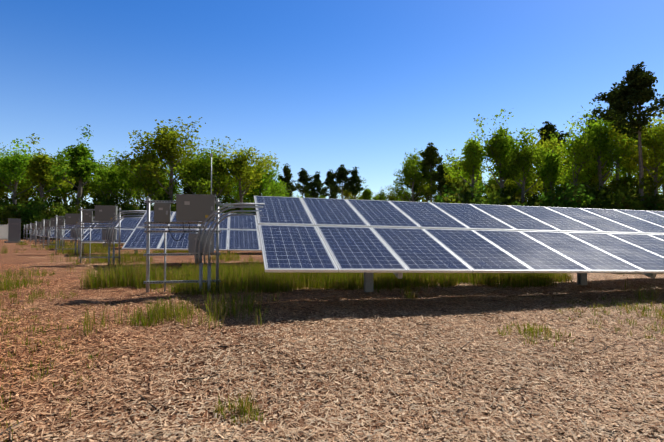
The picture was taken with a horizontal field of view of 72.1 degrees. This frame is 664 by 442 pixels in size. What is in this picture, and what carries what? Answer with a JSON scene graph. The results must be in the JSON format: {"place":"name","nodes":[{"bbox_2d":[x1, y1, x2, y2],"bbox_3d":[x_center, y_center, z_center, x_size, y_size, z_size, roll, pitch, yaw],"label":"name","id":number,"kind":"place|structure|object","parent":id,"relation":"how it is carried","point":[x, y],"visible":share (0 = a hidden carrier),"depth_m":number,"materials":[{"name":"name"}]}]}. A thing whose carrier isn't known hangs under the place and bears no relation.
{"place":"outdoors","nodes":[
{"label":"outdoors","id":0,"kind":"place"},
{"bbox_2d":[0,224,7,239],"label":"electrical cabinet","id":1,"kind":"object","parent":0,"point":[3,231],"visible":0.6,"depth_m":59.36,"materials":[{"name":"white"}]},
{"bbox_2d":[0,238,261,254],"bbox_3d":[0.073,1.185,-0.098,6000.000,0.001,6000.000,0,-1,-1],"label":"ground","id":2,"kind":"structure","parent":0,"point":[13,248],"depth_m":29.11,"materials":[{"name":"soil"}]},
{"bbox_2d":[0,194,17,207],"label":"tree","id":3,"kind":"object","parent":2,"relation":"on","point":[7,199],"visible":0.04,"depth_m":76.31,"materials":[{"name":"green plant"}]},
{"bbox_2d":[0,204,26,230],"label":"bush","id":4,"kind":"object","parent":2,"relation":"on","point":[6,211],"visible":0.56,"depth_m":67.04,"materials":[{"name":"green plant"}]},
{"bbox_2d":[4,218,23,242],"bbox_3d":[-31.699,0.967,45.522,1.500,2.405,1.200,1,-2,-41],"label":"switchgear cabinet","id":5,"kind":"object","parent":2,"relation":"on","point":[14,230],"visible":1,"depth_m":45.23,"materials":[{"name":"grey"}]},
{"bbox_2d":[0,150,30,203],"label":"tree","id":6,"kind":"object","parent":2,"relation":"on","point":[3,195],"visible":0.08,"depth_m":81.86,"materials":[{"name":"green plant"}]},
{"bbox_2d":[0,142,39,203],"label":"tree","id":7,"kind":"object","parent":2,"relation":"on","point":[21,187],"visible":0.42,"depth_m":78.93,"materials":[{"name":"green plant"}]},
{"bbox_2d":[0,138,45,203],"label":"tree","id":8,"kind":"object","parent":2,"relation":"on","point":[12,163],"visible":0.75,"depth_m":75.85,"materials":[{"name":"green plant"}]},
{"bbox_2d":[5,204,46,237],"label":"bush","id":9,"kind":"object","parent":2,"relation":"on","point":[27,213],"visible":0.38,"depth_m":68.41,"materials":[{"name":"green plant"}]},
{"bbox_2d":[2,196,67,237],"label":"bush","id":10,"kind":"object","parent":2,"relation":"on","point":[39,199],"visible":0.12,"depth_m":71.18,"materials":[{"name":"green plant"}]},
{"bbox_2d":[21,197,58,210],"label":"bush","id":11,"kind":"object","parent":2,"relation":"on","point":[49,204],"visible":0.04,"depth_m":78.14,"materials":[{"name":"green plant"}]},
{"bbox_2d":[32,209,55,238],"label":"bush","id":12,"kind":"object","parent":2,"relation":"on","point":[43,212],"visible":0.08,"depth_m":67.26,"materials":[{"name":"green plant"}]},
{"bbox_2d":[21,133,76,201],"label":"tree","id":13,"kind":"object","parent":2,"relation":"on","point":[37,167],"visible":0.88,"depth_m":75.13,"materials":[{"name":"green plant"}]},
{"bbox_2d":[18,148,89,200],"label":"tree","id":14,"kind":"object","parent":2,"relation":"on","point":[56,193],"visible":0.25,"depth_m":82.26,"materials":[{"name":"green plant"}]},
{"bbox_2d":[36,202,76,236],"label":"bush","id":15,"kind":"object","parent":2,"relation":"on","point":[60,206],"visible":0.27,"depth_m":68.45,"materials":[{"name":"green plant"}]},
{"bbox_2d":[49,224,75,237],"bbox_3d":[-4.649,1.220,41.128,36.368,2.156,3.786,0,-1,-12],"label":"solar row","id":16,"kind":"object","parent":2,"relation":"on","point":[66,230],"depth_m":37.38,"materials":[{"name":"blue glass"}]},
{"bbox_2d":[54,158,75,203],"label":"tree","id":17,"kind":"object","parent":2,"relation":"on","point":[67,195],"visible":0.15,"depth_m":85.57,"materials":[{"name":"green plant"}]},
{"bbox_2d":[41,195,92,238],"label":"bush","id":18,"kind":"object","parent":2,"relation":"on","point":[73,201],"visible":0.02,"depth_m":72.74,"materials":[{"name":"green plant"}]},
{"bbox_2d":[50,203,94,221],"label":"bush","id":19,"kind":"object","parent":2,"relation":"on","point":[79,206],"visible":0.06,"depth_m":67.55,"materials":[{"name":"green plant"}]},
{"bbox_2d":[46,124,101,208],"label":"tree","id":20,"kind":"object","parent":2,"relation":"on","point":[82,164],"visible":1,"depth_m":72.60,"materials":[{"name":"green plant"}]},
{"bbox_2d":[60,221,96,239],"bbox_3d":[0.630,1.061,33.792,36.368,2.156,3.786,0,-1,-12],"label":"solar row","id":21,"kind":"object","parent":2,"relation":"on","point":[86,231],"visible":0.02,"depth_m":29.68,"materials":[{"name":"blue glass"}]},
{"bbox_2d":[70,174,94,201],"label":"tree","id":22,"kind":"object","parent":2,"relation":"on","point":[77,184],"visible":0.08,"depth_m":84.03,"materials":[{"name":"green plant"}]},
{"bbox_2d":[72,193,107,208],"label":"tree","id":23,"kind":"object","parent":2,"relation":"on","point":[97,197],"visible":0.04,"depth_m":75.55,"materials":[{"name":"green plant"}]},
{"bbox_2d":[90,197,126,219],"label":"bush","id":24,"kind":"object","parent":2,"relation":"on","point":[103,202],"depth_m":68.13,"materials":[{"name":"green plant"}]},
{"bbox_2d":[83,155,137,204],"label":"tree","id":25,"kind":"object","parent":2,"relation":"on","point":[107,171],"visible":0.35,"depth_m":78.73,"materials":[{"name":"green plant"}]},
{"bbox_2d":[94,193,139,209],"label":"bush","id":26,"kind":"object","parent":2,"relation":"on","point":[113,197],"visible":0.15,"depth_m":74.89,"materials":[{"name":"green plant"}]},
{"bbox_2d":[88,154,147,204],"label":"tree","id":27,"kind":"object","parent":2,"relation":"on","point":[125,185],"visible":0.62,"depth_m":75.59,"materials":[{"name":"green plant"}]},
{"bbox_2d":[103,133,171,199],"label":"tree","id":28,"kind":"object","parent":2,"relation":"on","point":[151,192],"visible":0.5,"depth_m":70.36,"materials":[{"name":"green plant"}]},
{"bbox_2d":[123,199,151,216],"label":"bush","id":29,"kind":"object","parent":2,"relation":"on","point":[142,206],"visible":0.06,"depth_m":67.60,"materials":[{"name":"green plant"}]},
{"bbox_2d":[128,193,169,216],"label":"bush","id":30,"kind":"object","parent":2,"relation":"on","point":[160,198],"visible":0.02,"depth_m":68.51,"materials":[{"name":"green plant"}]},
{"bbox_2d":[144,177,181,200],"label":"tree","id":31,"kind":"object","parent":2,"relation":"on","point":[175,190],"visible":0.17,"depth_m":85.97,"materials":[{"name":"green plant"}]},
{"bbox_2d":[121,116,206,204],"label":"tree","id":32,"kind":"object","parent":2,"relation":"on","point":[164,146],"visible":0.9,"depth_m":69.88,"materials":[{"name":"green plant"}]},
{"bbox_2d":[82,217,259,243],"bbox_3d":[5.909,0.901,26.456,36.368,2.156,3.786,0,-1,-12],"label":"solar row","id":33,"kind":"object","parent":2,"relation":"on","point":[128,226],"visible":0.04,"depth_m":22.52,"materials":[{"name":"blue glass"}]},
{"bbox_2d":[167,171,193,198],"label":"tree","id":34,"kind":"object","parent":2,"relation":"on","point":[184,177],"visible":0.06,"depth_m":90.47,"materials":[{"name":"green plant"}]},
{"bbox_2d":[159,142,219,193],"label":"tree","id":35,"kind":"object","parent":2,"relation":"on","point":[196,167],"visible":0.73,"depth_m":72.74,"materials":[{"name":"green plant"}]},
{"bbox_2d":[182,177,205,194],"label":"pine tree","id":36,"kind":"object","parent":2,"relation":"on","point":[186,190],"visible":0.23,"depth_m":85.55,"materials":[{"name":"green plant"}]},
{"bbox_2d":[167,137,239,204],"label":"tree","id":37,"kind":"object","parent":2,"relation":"on","point":[215,188],"visible":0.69,"depth_m":74.30,"materials":[{"name":"green plant"}]},
{"bbox_2d":[201,148,242,199],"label":"tree","id":38,"kind":"object","parent":2,"relation":"on","point":[226,179],"visible":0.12,"depth_m":83.72,"materials":[{"name":"green plant"}]},
{"bbox_2d":[206,183,242,206],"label":"tree","id":39,"kind":"object","parent":2,"relation":"on","point":[228,197],"visible":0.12,"depth_m":91.64,"materials":[{"name":"green plant"}]},
{"bbox_2d":[203,136,279,212],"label":"tree","id":40,"kind":"object","parent":2,"relation":"on","point":[247,173],"visible":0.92,"depth_m":77.33,"materials":[{"name":"green plant"}]},
{"bbox_2d":[225,154,290,202],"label":"tree","id":41,"kind":"object","parent":2,"relation":"on","point":[263,184],"visible":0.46,"depth_m":85.13,"materials":[{"name":"green plant"}]},
{"bbox_2d":[235,181,281,202],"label":"tree","id":42,"kind":"object","parent":2,"relation":"on","point":[263,190],"visible":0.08,"depth_m":90.64,"materials":[{"name":"green plant"}]},
{"bbox_2d":[264,176,288,196],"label":"tree","id":43,"kind":"object","parent":2,"relation":"on","point":[275,191],"visible":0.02,"depth_m":101.33,"materials":[{"name":"green plant"}]},
{"bbox_2d":[277,163,301,196],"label":"pine tree","id":44,"kind":"object","parent":2,"relation":"on","point":[286,178],"visible":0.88,"depth_m":148.67,"materials":[{"name":"green plant"}]},
{"bbox_2d":[290,168,313,197],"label":"pine tree","id":45,"kind":"object","parent":2,"relation":"on","point":[303,179],"visible":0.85,"depth_m":154.29,"materials":[{"name":"green plant"}]},
{"bbox_2d":[305,171,326,197],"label":"pine tree","id":46,"kind":"object","parent":2,"relation":"on","point":[318,183],"visible":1,"depth_m":149.25,"materials":[{"name":"green plant"}]},
{"bbox_2d":[322,169,339,198],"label":"pine tree","id":47,"kind":"object","parent":2,"relation":"on","point":[333,194],"visible":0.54,"depth_m":159.70,"materials":[{"name":"green plant"}]},
{"bbox_2d":[326,164,360,198],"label":"pine tree","id":48,"kind":"object","parent":2,"relation":"on","point":[340,175],"visible":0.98,"depth_m":148.75,"materials":[{"name":"green plant"}]},
{"bbox_2d":[339,186,359,199],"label":"tree","id":49,"kind":"object","parent":2,"relation":"on","point":[346,194],"visible":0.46,"depth_m":170.45,"materials":[{"name":"green plant"}]},
{"bbox_2d":[344,167,363,199],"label":"pine tree","id":50,"kind":"object","parent":2,"relation":"on","point":[356,182],"visible":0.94,"depth_m":149.01,"materials":[{"name":"green plant"}]},
{"bbox_2d":[360,178,379,200],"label":"tree","id":51,"kind":"object","parent":2,"relation":"on","point":[367,194],"visible":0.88,"depth_m":139.98,"materials":[{"name":"green plant"}]},
{"bbox_2d":[375,186,394,200],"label":"tree","id":52,"kind":"object","parent":2,"relation":"on","point":[382,195],"visible":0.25,"depth_m":149.17,"materials":[{"name":"green plant"}]},
{"bbox_2d":[387,148,436,201],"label":"tree","id":53,"kind":"object","parent":2,"relation":"on","point":[410,172],"visible":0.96,"depth_m":67.48,"materials":[{"name":"green plant"}]},
{"bbox_2d":[403,177,423,200],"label":"pine tree","id":54,"kind":"object","parent":2,"relation":"on","point":[410,197],"visible":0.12,"depth_m":72.58,"materials":[{"name":"green plant"}]},
{"bbox_2d":[409,142,447,199],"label":"pine tree","id":55,"kind":"object","parent":2,"relation":"on","point":[430,154],"visible":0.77,"depth_m":68.76,"materials":[{"name":"green plant"}]},
{"bbox_2d":[416,165,463,202],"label":"tree","id":56,"kind":"object","parent":2,"relation":"on","point":[430,190],"visible":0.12,"depth_m":65.87,"materials":[{"name":"green plant"}]},
{"bbox_2d":[430,162,451,195],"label":"pine tree","id":57,"kind":"object","parent":2,"relation":"on","point":[441,179],"visible":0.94,"depth_m":63.67,"materials":[{"name":"green plant"}]},
{"bbox_2d":[436,156,463,196],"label":"tree","id":58,"kind":"object","parent":2,"relation":"on","point":[452,181],"visible":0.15,"depth_m":64.49,"materials":[{"name":"green plant"}]},
{"bbox_2d":[442,143,486,194],"bbox_3d":[19.131,-4.132,64.034,6.782,13.893,8.458,0,-1,-11],"label":"tree","id":59,"kind":"object","parent":2,"relation":"on","point":[477,184],"visible":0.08,"depth_m":64.47,"materials":[{"name":"green plant"}]},
{"bbox_2d":[445,114,487,196],"bbox_3d":[17.305,-5.427,58.566,3.578,16.299,5.797,1,-2,-42],"label":"tree","id":60,"kind":"object","parent":2,"relation":"on","point":[470,164],"visible":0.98,"depth_m":57.80,"materials":[{"name":"green plant"}]},
{"bbox_2d":[436,182,498,202],"bbox_3d":[16.517,-1.117,57.684,9.237,7.724,8.558,1,-2,-37],"label":"bush","id":61,"kind":"object","parent":2,"relation":"on","point":[440,200],"visible":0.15,"depth_m":56.66,"materials":[{"name":"green plant"}]},
{"bbox_2d":[430,179,509,204],"bbox_3d":[13.721,-0.923,50.406,9.228,7.258,8.537,1,-1,-23],"label":"bush","id":62,"kind":"object","parent":2,"relation":"on","point":[452,198],"visible":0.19,"depth_m":49.32,"materials":[{"name":"green plant"}]},
{"bbox_2d":[470,198,509,204],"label":"bush","id":63,"kind":"object","parent":2,"relation":"on","point":[483,201],"visible":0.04,"depth_m":48.37,"materials":[{"name":"green plant"}]},
{"bbox_2d":[480,182,527,204],"bbox_3d":[22.891,-1.159,60.386,9.752,8.291,10.541,0,-1,-4],"label":"bush","id":64,"kind":"object","parent":2,"relation":"on","point":[497,187],"visible":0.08,"depth_m":59.71,"materials":[{"name":"green plant"}]},
{"bbox_2d":[488,174,526,200],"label":"tree","id":65,"kind":"object","parent":2,"relation":"on","point":[511,183],"visible":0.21,"depth_m":65.75,"materials":[{"name":"green plant"}]},
{"bbox_2d":[482,186,533,205],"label":"bush","id":66,"kind":"object","parent":2,"relation":"on","point":[509,200],"visible":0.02,"depth_m":52.34,"materials":[{"name":"green plant"}]},
{"bbox_2d":[476,108,561,203],"bbox_3d":[22.784,-5.588,56.156,10.083,16.563,8.085,1,-1,-32],"label":"tree","id":67,"kind":"object","parent":2,"relation":"on","point":[498,146],"visible":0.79,"depth_m":55.52,"materials":[{"name":"green plant"}]},
{"bbox_2d":[491,129,551,202],"bbox_3d":[23.634,-4.288,56.115,6.674,13.926,6.656,1,-1,-27],"label":"tree","id":68,"kind":"object","parent":2,"relation":"on","point":[531,155],"visible":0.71,"depth_m":54.76,"materials":[{"name":"green plant"}]},
{"bbox_2d":[505,167,548,200],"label":"tree","id":69,"kind":"object","parent":2,"relation":"on","point":[535,189],"visible":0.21,"depth_m":66.12,"materials":[{"name":"green plant"}]},
{"bbox_2d":[512,129,570,196],"bbox_3d":[28.901,-4.695,61.421,9.197,14.926,7.432,-1,-1,24],"label":"tree","id":70,"kind":"object","parent":2,"relation":"on","point":[553,144],"visible":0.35,"depth_m":60.90,"materials":[{"name":"green plant"}]},
{"bbox_2d":[524,195,561,206],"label":"bush","id":71,"kind":"object","parent":2,"relation":"on","point":[542,201],"visible":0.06,"depth_m":47.93,"materials":[{"name":"green plant"}]},
{"bbox_2d":[537,130,563,198],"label":"tree","id":72,"kind":"object","parent":2,"relation":"on","point":[552,160],"visible":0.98,"depth_m":53.91,"materials":[{"name":"green plant"}]},
{"bbox_2d":[535,121,571,157],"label":"pine tree","id":73,"kind":"object","parent":2,"relation":"on","point":[548,127],"visible":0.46,"depth_m":77.62,"materials":[{"name":"green plant"}]},
{"bbox_2d":[519,185,589,205],"bbox_3d":[25.325,-0.848,51.752,7.594,6.854,8.196,0,-1,19],"label":"bush","id":74,"kind":"object","parent":2,"relation":"on","point":[529,199],"visible":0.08,"depth_m":51.88,"materials":[{"name":"green plant"}]},
{"bbox_2d":[538,183,595,207],"bbox_3d":[24.347,-0.739,47.071,7.646,6.394,7.084,0,-1,9],"label":"bush","id":75,"kind":"object","parent":2,"relation":"on","point":[572,196],"visible":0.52,"depth_m":46.37,"materials":[{"name":"green plant"}]},
{"bbox_2d":[538,120,606,195],"bbox_3d":[28.190,-4.608,54.216,7.048,14.439,8.790,1,-1,-32],"label":"tree","id":76,"kind":"object","parent":2,"relation":"on","point":[576,153],"visible":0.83,"depth_m":52.09,"materials":[{"name":"green plant"}]},
{"bbox_2d":[551,192,596,208],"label":"bush","id":77,"kind":"object","parent":2,"relation":"on","point":[562,204],"visible":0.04,"depth_m":45.96,"materials":[{"name":"green plant"}]},
{"bbox_2d":[551,181,623,208],"bbox_3d":[26.765,-0.958,48.495,7.690,6.941,8.300,1,-1,-22],"label":"bush","id":78,"kind":"object","parent":2,"relation":"on","point":[601,192],"visible":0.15,"depth_m":47.59,"materials":[{"name":"green plant"}]},
{"bbox_2d":[570,185,619,209],"bbox_3d":[27.659,-0.575,48.171,7.473,6.354,8.078,0,-1,4],"label":"bush","id":79,"kind":"object","parent":2,"relation":"on","point":[604,194],"visible":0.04,"depth_m":47.70,"materials":[{"name":"green plant"}]},
{"bbox_2d":[562,102,655,197],"bbox_3d":[31.459,-5.426,53.173,9.903,16.072,8.003,-1,-1,28],"label":"tree","id":80,"kind":"object","parent":2,"relation":"on","point":[610,149],"visible":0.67,"depth_m":51.99,"materials":[{"name":"green plant"}]},
{"bbox_2d":[587,150,636,190],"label":"tree","id":81,"kind":"object","parent":2,"relation":"on","point":[595,180],"visible":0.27,"depth_m":62.27,"materials":[{"name":"green plant"}]},
{"bbox_2d":[590,191,649,210],"bbox_3d":[28.496,-0.338,45.545,6.511,5.445,6.032,0,-1,15],"label":"bush","id":82,"kind":"object","parent":2,"relation":"on","point":[622,201],"visible":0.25,"depth_m":44.89,"materials":[{"name":"green plant"}]},
{"bbox_2d":[599,82,642,184],"bbox_3d":[38.525,-7.846,59.391,7.109,21.326,7.502,1,-1,-33],"label":"pine tree","id":83,"kind":"object","parent":2,"relation":"on","point":[614,94],"visible":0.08,"depth_m":60.38,"materials":[{"name":"green plant"}]},
{"bbox_2d":[609,163,635,190],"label":"tree","id":84,"kind":"object","parent":2,"relation":"on","point":[626,178],"visible":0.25,"depth_m":61.54,"materials":[{"name":"green plant"}]},
{"bbox_2d":[598,183,647,197],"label":"bush","id":85,"kind":"object","parent":2,"relation":"on","point":[619,190],"visible":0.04,"depth_m":53.94,"materials":[{"name":"green plant"}]},
{"bbox_2d":[609,178,636,194],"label":"tree","id":86,"kind":"object","parent":2,"relation":"on","point":[619,182],"visible":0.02,"depth_m":59.19,"materials":[{"name":"green plant"}]},
{"bbox_2d":[608,118,638,179],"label":"tree","id":87,"kind":"object","parent":2,"relation":"on","point":[623,173],"visible":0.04,"depth_m":64.17,"materials":[{"name":"green plant"}]},
{"bbox_2d":[592,61,663,200],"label":"pine tree","id":88,"kind":"object","parent":2,"relation":"on","point":[634,92],"visible":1,"depth_m":47.18,"materials":[{"name":"green plant"}]},
{"bbox_2d":[604,105,663,195],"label":"tree","id":89,"kind":"object","parent":2,"relation":"on","point":[634,157],"visible":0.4,"depth_m":50.23,"materials":[{"name":"green plant"}]},
{"bbox_2d":[612,177,663,210],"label":"bush","id":90,"kind":"object","parent":2,"relation":"on","point":[652,188],"visible":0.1,"depth_m":47.01,"materials":[{"name":"green plant"}]},
{"bbox_2d":[613,194,663,210],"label":"bush","id":91,"kind":"object","parent":2,"relation":"on","point":[661,205],"visible":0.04,"depth_m":44.77,"materials":[{"name":"green plant"}]},
{"bbox_2d":[620,146,663,200],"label":"tree","id":92,"kind":"object","parent":2,"relation":"on","point":[660,183],"visible":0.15,"depth_m":59.23,"materials":[{"name":"green plant"}]},
{"bbox_2d":[636,116,663,168],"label":"tree","id":93,"kind":"object","parent":2,"relation":"on","point":[653,131],"visible":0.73,"depth_m":47.47,"materials":[{"name":"green plant"}]},
{"bbox_2d":[638,192,663,210],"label":"bush","id":94,"kind":"object","parent":2,"relation":"on","point":[656,197],"visible":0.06,"depth_m":44.91,"materials":[{"name":"green plant"}]},
{"bbox_2d":[649,156,663,181],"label":"tree","id":95,"kind":"object","parent":2,"relation":"on","point":[661,175],"visible":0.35,"depth_m":49.62,"materials":[{"name":"green plant"}]},
{"bbox_2d":[0,254,663,441],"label":"ground terrain","id":96,"kind":"structure","parent":0,"point":[34,260],"depth_m":4.65,"materials":[{"name":"soil"}]},
{"bbox_2d":[43,242,593,294],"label":"soil mounds","id":97,"kind":"object","parent":96,"relation":"on","point":[575,286],"depth_m":8.50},
{"bbox_2d":[30,222,44,242],"bbox_3d":[-28.670,1.278,45.178,2.244,2.328,0.881,1,-1,-26],"label":"equipment rack","id":98,"kind":"object","parent":97,"relation":"on","point":[34,225],"visible":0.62,"depth_m":45.04,"materials":[{"name":"metal"}]},
{"bbox_2d":[35,220,52,244],"bbox_3d":[-23.390,1.119,37.843,2.244,2.328,0.881,1,-1,-26],"label":"equipment rack","id":99,"kind":"object","parent":97,"relation":"on","point":[39,226],"visible":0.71,"depth_m":37.70,"materials":[{"name":"metal"}]},
{"bbox_2d":[42,218,65,247],"bbox_3d":[-18.111,0.960,30.507,2.244,2.328,0.881,1,-1,-26],"label":"equipment rack","id":100,"kind":"object","parent":97,"relation":"on","point":[47,224],"visible":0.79,"depth_m":30.36,"materials":[{"name":"metal"}]},
{"bbox_2d":[54,214,98,253],"bbox_3d":[-12.832,0.801,23.172,2.244,2.328,0.881,1,-1,-26],"label":"equipment rack","id":101,"kind":"object","parent":97,"relation":"on","point":[73,219],"visible":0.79,"depth_m":23.00,"materials":[{"name":"metal"}]},
{"bbox_2d":[78,205,146,263],"bbox_3d":[-7.553,0.642,15.836,2.244,2.328,0.881,1,-1,-26],"label":"equipment rack","id":102,"kind":"object","parent":97,"relation":"on","point":[110,214],"visible":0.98,"depth_m":15.68,"materials":[{"name":"metal"}]},
{"bbox_2d":[144,154,264,291],"bbox_3d":[-2.273,0.181,8.507,2.244,2.930,0.881,1,-1,-26],"label":"equipment rack","id":103,"kind":"object","parent":97,"relation":"on","point":[200,208],"visible":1,"depth_m":8.32,"materials":[{"name":"metal"}]},
{"bbox_2d":[364,273,586,291],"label":"posts","id":104,"kind":"object","parent":97,"relation":"on","point":[368,281],"visible":0.12,"depth_m":8.32,"materials":[{"name":"metal"}]},
{"bbox_2d":[254,196,663,278],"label":"solar row","id":105,"kind":"object","parent":104,"relation":"on","point":[398,239],"visible":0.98,"depth_m":8.14,"materials":[{"name":"blue glass"}]},
{"bbox_2d":[0,289,655,441],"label":"fallen twigs","id":106,"kind":"object","parent":96,"relation":"on","point":[9,428],"visible":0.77,"depth_m":4.76,"materials":[{"name":"wood"}]},
{"bbox_2d":[0,263,663,441],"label":"loose wood chips","id":107,"kind":"object","parent":96,"relation":"on","point":[185,431],"visible":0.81,"depth_m":4.03,"materials":[{"name":"wood"}]},
{"bbox_2d":[0,239,663,441],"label":"grass tufts","id":108,"kind":"object","parent":96,"relation":"on","point":[255,278],"visible":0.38,"depth_m":9.11,"materials":[{"name":"plant"}]},
{"bbox_2d":[0,0,663,207],"label":"sky","id":109,"kind":"structure","parent":0,"point":[322,86],"materials":[{"name":"blue"}]},
{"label":"posts","id":110,"kind":"object","parent":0,"visible":0},
{"bbox_2d":[122,211,261,250],"bbox_3d":[11.189,0.742,19.121,36.368,2.156,3.786,0,-1,-12],"label":"solar row","id":111,"kind":"object","parent":110,"relation":"on","point":[242,234],"visible":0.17,"depth_m":14.96,"materials":[{"name":"blue glass"}]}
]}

